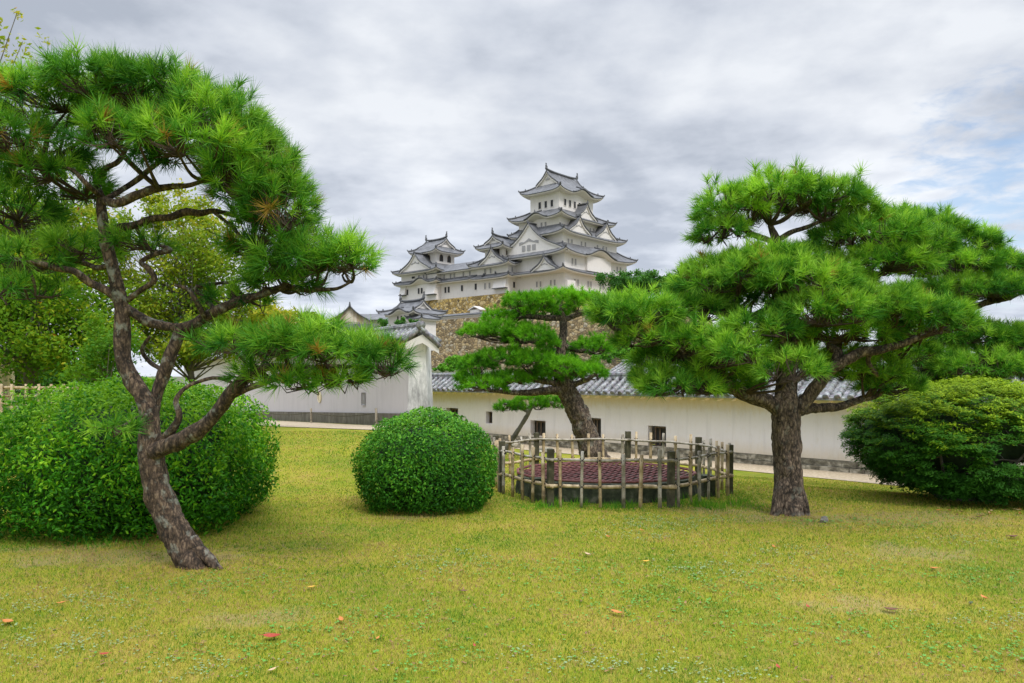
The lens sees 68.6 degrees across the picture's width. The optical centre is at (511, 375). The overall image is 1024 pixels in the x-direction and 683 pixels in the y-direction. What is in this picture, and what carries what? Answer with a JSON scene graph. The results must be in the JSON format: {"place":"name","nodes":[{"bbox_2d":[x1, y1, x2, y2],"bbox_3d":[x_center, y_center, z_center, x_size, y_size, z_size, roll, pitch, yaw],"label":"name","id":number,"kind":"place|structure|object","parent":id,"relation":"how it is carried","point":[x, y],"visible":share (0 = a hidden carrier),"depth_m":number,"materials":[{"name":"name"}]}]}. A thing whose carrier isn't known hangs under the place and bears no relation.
{"place":"outdoors","nodes":[
{"label":"outdoors","id":0,"kind":"place"},
{"bbox_2d":[341,324,377,330],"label":"boundary wall","id":1,"kind":"structure","parent":0,"point":[375,326],"depth_m":119.10,"materials":[{"name":"paint"}]},
{"bbox_2d":[0,369,1023,682],"bbox_3d":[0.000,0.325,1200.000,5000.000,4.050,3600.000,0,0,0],"label":"ground","id":2,"kind":"structure","parent":0,"point":[812,603],"depth_m":5.83,"materials":[{"name":"green plant"}]},
{"bbox_2d":[0,618,12,621],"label":"fallen leaf","id":3,"kind":"object","parent":2,"relation":"on","point":[7,620],"visible":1,"depth_m":5.13,"materials":[{"name":"orange plant"}]},
{"bbox_2d":[0,342,14,424],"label":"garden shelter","id":4,"kind":"object","parent":2,"relation":"on","point":[4,382],"visible":0.09,"depth_m":17.84,"materials":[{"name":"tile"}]},
{"bbox_2d":[0,7,49,144],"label":"overhanging cherry","id":5,"kind":"object","parent":2,"relation":"on","point":[2,37],"visible":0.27,"depth_m":12.15,"materials":[{"name":"green plant"}]},
{"bbox_2d":[0,384,80,446],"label":"bamboo rail fence","id":6,"kind":"object","parent":2,"relation":"on","point":[10,387],"visible":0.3,"depth_m":14.45,"materials":[{"name":"beige wood"}]},
{"bbox_2d":[15,334,121,400],"bbox_3d":[-15.633,0.041,24.133,6.798,3.651,4.677,0,0,0],"label":"evergreen","id":7,"kind":"object","parent":2,"relation":"on","point":[47,382],"visible":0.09,"depth_m":23.24,"materials":[{"name":"green plant"}]},
{"bbox_2d":[0,172,142,416],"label":"cherry tree","id":8,"kind":"object","parent":2,"relation":"on","point":[39,344],"visible":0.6,"depth_m":16.05,"materials":[{"name":"green plant"}]},
{"bbox_2d":[52,306,145,403],"bbox_3d":[-7.690,0.244,13.964,1.647,3.118,1.746,0,0,0],"label":"red pine sapling","id":9,"kind":"object","parent":2,"relation":"on","point":[97,356],"visible":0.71,"depth_m":13.84,"materials":[{"name":"green plant"}]},
{"bbox_2d":[0,372,280,544],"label":"wide bush","id":10,"kind":"object","parent":2,"relation":"on","point":[60,470],"visible":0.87,"depth_m":7.81,"materials":[{"name":"green plant"}]},
{"bbox_2d":[70,178,299,402],"bbox_3d":[-8.329,-1.535,18.994,6.578,6.706,4.156,0,0,0],"label":"cherry tree","id":11,"kind":"object","parent":2,"relation":"on","point":[154,304],"visible":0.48,"depth_m":18.40,"materials":[{"name":"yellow plant"}]},
{"bbox_2d":[0,30,422,569],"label":"leaning pine","id":12,"kind":"object","parent":2,"relation":"on","point":[122,99],"visible":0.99,"depth_m":6.42,"materials":[{"name":"green plant"}]},
{"bbox_2d":[258,633,280,636],"bbox_3d":[-1.556,1.668,4.815,0.138,0.020,0.073,0,0,-29],"label":"fallen leaf","id":13,"kind":"object","parent":2,"relation":"on","point":[271,634],"visible":1,"depth_m":4.83,"materials":[{"name":"red plant"}]},
{"bbox_2d":[177,320,441,425],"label":"gabled wall","id":14,"kind":"structure","parent":2,"relation":"on","point":[391,398],"depth_m":22.73,"materials":[{"name":"paint"}]},
{"bbox_2d":[261,408,377,423],"bbox_3d":[-6.975,1.370,25.448,0.262,0.937,10.999,0,0,-35],"label":"rope fence","id":15,"kind":"object","parent":2,"relation":"on","point":[375,413],"visible":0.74,"depth_m":24.10,"materials":[{"name":"grey wood"}]},
{"bbox_2d":[377,318,390,326],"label":"hill tree","id":16,"kind":"object","parent":2,"relation":"on","point":[384,322],"visible":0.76,"depth_m":108.61,"materials":[{"name":"green plant"}]},
{"bbox_2d":[1,486,770,559],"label":"tall grass","id":17,"kind":"structure","parent":2,"relation":"on","point":[695,502],"depth_m":9.63,"materials":[{"name":"green plant"}]},
{"bbox_2d":[394,317,418,324],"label":"hill tree","id":18,"kind":"object","parent":2,"relation":"on","point":[397,322],"visible":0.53,"depth_m":108.86,"materials":[{"name":"green plant"}]},
{"bbox_2d":[350,406,498,514],"bbox_3d":[-1.122,1.033,9.757,1.920,1.319,1.836,0,0,0],"label":"round bush","id":19,"kind":"object","parent":2,"relation":"on","point":[422,462],"visible":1,"depth_m":9.19,"materials":[{"name":"green plant"}]},
{"bbox_2d":[432,363,456,372],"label":"hill tree","id":20,"kind":"object","parent":2,"relation":"on","point":[441,367],"visible":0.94,"depth_m":59.70,"materials":[{"name":"green plant"}]},
{"bbox_2d":[443,354,474,371],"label":"hill tree","id":21,"kind":"object","parent":2,"relation":"on","point":[452,360],"visible":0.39,"depth_m":61.55,"materials":[{"name":"green plant"}]},
{"bbox_2d":[0,512,1022,682],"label":"clover","id":22,"kind":"object","parent":2,"relation":"on","point":[662,668],"visible":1,"depth_m":5.18,"materials":[{"name":"green plant"}]},
{"bbox_2d":[511,439,523,447],"bbox_3d":[0.041,2.278,24.595,0.723,0.398,0.646,0,0,0],"label":"rock","id":23,"kind":"object","parent":2,"relation":"on","point":[515,445],"visible":0.18,"depth_m":24.37,"materials":[{"name":"grey stone"}]},
{"bbox_2d":[491,384,563,453],"bbox_3d":[0.450,1.071,19.502,2.045,1.969,1.506,0,0,0],"label":"slender pine","id":24,"kind":"object","parent":2,"relation":"on","point":[516,403],"visible":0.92,"depth_m":19.32,"materials":[{"name":"green plant"}]},
{"bbox_2d":[451,284,617,457],"bbox_3d":[0.558,0.169,16.926,3.920,4.578,2.364,0,0,0],"label":"pine","id":25,"kind":"object","parent":2,"relation":"on","point":[561,370],"visible":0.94,"depth_m":16.68,"materials":[{"name":"green plant"}]},
{"bbox_2d":[539,447,554,453],"bbox_3d":[0.995,2.301,22.885,0.654,0.264,0.488,0,0,0],"label":"rock","id":26,"kind":"object","parent":2,"relation":"on","point":[540,449],"visible":0.2,"depth_m":22.76,"materials":[{"name":"grey stone"}]},
{"bbox_2d":[94,513,1023,682],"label":"lawn weeds","id":27,"kind":"object","parent":2,"relation":"on","point":[452,661],"visible":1,"depth_m":5.16,"materials":[{"name":"green plant"}]},
{"bbox_2d":[535,341,592,361],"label":"hill tree","id":28,"kind":"object","parent":2,"relation":"on","point":[573,353],"visible":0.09,"depth_m":94.61,"materials":[{"name":"green plant"}]},
{"bbox_2d":[431,308,710,371],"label":"stone rampart","id":29,"kind":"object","parent":2,"relation":"on","point":[451,343],"visible":0.09,"depth_m":183.72,"materials":[{"name":"beige stone"}]},
{"bbox_2d":[331,302,385,325],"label":"boarded hall","id":30,"kind":"structure","parent":29,"relation":"on","point":[349,311],"depth_m":150.10,"materials":[{"name":"paint"}]},
{"bbox_2d":[376,291,448,350],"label":"gatehouse","id":31,"kind":"object","parent":29,"relation":"on","point":[423,310],"visible":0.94,"depth_m":167.24,"materials":[{"name":"paint"}]},
{"bbox_2d":[426,293,509,314],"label":"stone rampart","id":32,"kind":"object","parent":29,"relation":"on","point":[458,305],"visible":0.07,"depth_m":198.92,"materials":[{"name":"beige stone"}]},
{"bbox_2d":[391,231,464,302],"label":"keep","id":33,"kind":"structure","parent":32,"relation":"on","point":[433,256],"depth_m":211.59,"materials":[{"name":"paint"}]},
{"bbox_2d":[424,261,485,298],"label":"castle corridor","id":34,"kind":"object","parent":32,"relation":"on","point":[455,282],"visible":0.41,"depth_m":202.64,"materials":[{"name":"paint"}]},
{"bbox_2d":[466,228,521,295],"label":"keep","id":35,"kind":"structure","parent":32,"relation":"on","point":[494,247],"depth_m":192.45,"materials":[{"name":"paint"}]},
{"bbox_2d":[468,306,484,312],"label":"rampart gate","id":36,"kind":"structure","parent":29,"relation":"on","point":[473,309],"depth_m":186.16,"materials":[{"name":"paint"}]},
{"bbox_2d":[441,309,535,319],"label":"parapet wall","id":37,"kind":"structure","parent":29,"relation":"on","point":[461,315],"depth_m":188.60,"materials":[{"name":"paint"}]},
{"bbox_2d":[519,293,586,312],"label":"stone rampart","id":38,"kind":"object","parent":29,"relation":"on","point":[555,299],"depth_m":183.87,"materials":[{"name":"beige stone"}]},
{"bbox_2d":[495,163,637,294],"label":"castle keep","id":39,"kind":"structure","parent":38,"relation":"on","point":[562,235],"depth_m":189.18,"materials":[{"name":"paint"}]},
{"bbox_2d":[544,200,547,208],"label":"window","id":40,"kind":"structure","parent":39,"relation":"in","point":[545,202],"depth_m":190.61,"materials":[{"name":"paint"}]},
{"bbox_2d":[550,199,553,206],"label":"window","id":41,"kind":"structure","parent":39,"relation":"in","point":[551,201],"depth_m":189.17,"materials":[{"name":"paint"}]},
{"bbox_2d":[586,339,623,367],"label":"hill tree","id":42,"kind":"object","parent":2,"relation":"on","point":[620,349],"visible":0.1,"depth_m":95.22,"materials":[{"name":"green plant"}]},
{"bbox_2d":[492,431,733,508],"bbox_3d":[1.439,1.346,11.298,3.522,0.806,3.401,0,0,0],"label":"bamboo pen","id":43,"kind":"object","parent":2,"relation":"on","point":[672,460],"visible":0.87,"depth_m":10.27,"materials":[{"name":"brown wood"}]},
{"bbox_2d":[515,461,715,503],"bbox_3d":[1.447,1.598,11.149,2.825,0.405,2.427,0,0,0],"label":"stone well","id":44,"kind":"object","parent":2,"relation":"on","point":[611,473],"visible":0.56,"depth_m":10.44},
{"bbox_2d":[592,268,662,343],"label":"hill tree","id":45,"kind":"object","parent":2,"relation":"on","point":[624,279],"visible":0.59,"depth_m":146.91,"materials":[{"name":"green plant"}]},
{"bbox_2d":[591,343,666,364],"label":"hill tree","id":46,"kind":"object","parent":2,"relation":"on","point":[610,357],"visible":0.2,"depth_m":59.66,"materials":[{"name":"green plant"}]},
{"bbox_2d":[640,271,672,296],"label":"hill tree","id":47,"kind":"object","parent":2,"relation":"on","point":[661,278],"visible":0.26,"depth_m":145.49,"materials":[{"name":"green plant"}]},
{"bbox_2d":[432,371,1023,474],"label":"plaster wall","id":48,"kind":"structure","parent":2,"relation":"on","point":[616,410],"depth_m":21.77,"materials":[{"name":"white paint"}]},
{"bbox_2d":[578,155,993,516],"bbox_3d":[3.260,-0.362,9.188,4.988,4.786,2.551,0,0,0],"label":"broad pine","id":49,"kind":"object","parent":2,"relation":"on","point":[843,291],"visible":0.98,"depth_m":8.93,"materials":[{"name":"green plant"}]},
{"bbox_2d":[820,516,827,522],"bbox_3d":[3.617,1.683,8.699,0.096,0.123,0.077,0,0,0],"label":"rock","id":50,"kind":"object","parent":2,"relation":"on","point":[823,519],"visible":0.63,"depth_m":8.67,"materials":[{"name":"grey stone"}]},
{"bbox_2d":[884,607,901,609],"bbox_3d":[2.729,1.670,5.373,0.119,0.017,0.058,0,0,39],"label":"fallen leaf","id":51,"kind":"object","parent":2,"relation":"on","point":[891,608],"visible":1,"depth_m":5.39,"materials":[{"name":"beige plant"}]},
{"bbox_2d":[837,375,1023,505],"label":"clipped yew","id":52,"kind":"object","parent":2,"relation":"on","point":[951,439],"visible":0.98,"depth_m":9.79,"materials":[{"name":"green plant"}]},
{"bbox_2d":[853,198,1023,391],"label":"layered pine","id":53,"kind":"object","parent":2,"relation":"on","point":[983,271],"visible":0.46,"depth_m":12.66,"materials":[{"name":"green plant"}]},
{"bbox_2d":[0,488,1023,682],"bbox_3d":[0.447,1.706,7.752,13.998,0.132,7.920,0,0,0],"label":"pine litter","id":54,"kind":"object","parent":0,"point":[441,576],"visible":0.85,"depth_m":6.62,"materials":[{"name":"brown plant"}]},
{"bbox_2d":[0,0,1023,376],"label":"sky","id":55,"kind":"structure","parent":0,"point":[417,119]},
{"bbox_2d":[229,419,898,484],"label":"path","id":56,"kind":"structure","parent":0,"point":[857,477],"depth_m":19.36,"materials":[{"name":"beige gravel"}]},
{"bbox_2d":[610,359,915,371],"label":"long hall","id":57,"kind":"structure","parent":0,"point":[618,368],"depth_m":33.78,"materials":[{"name":"paint"}]}
]}

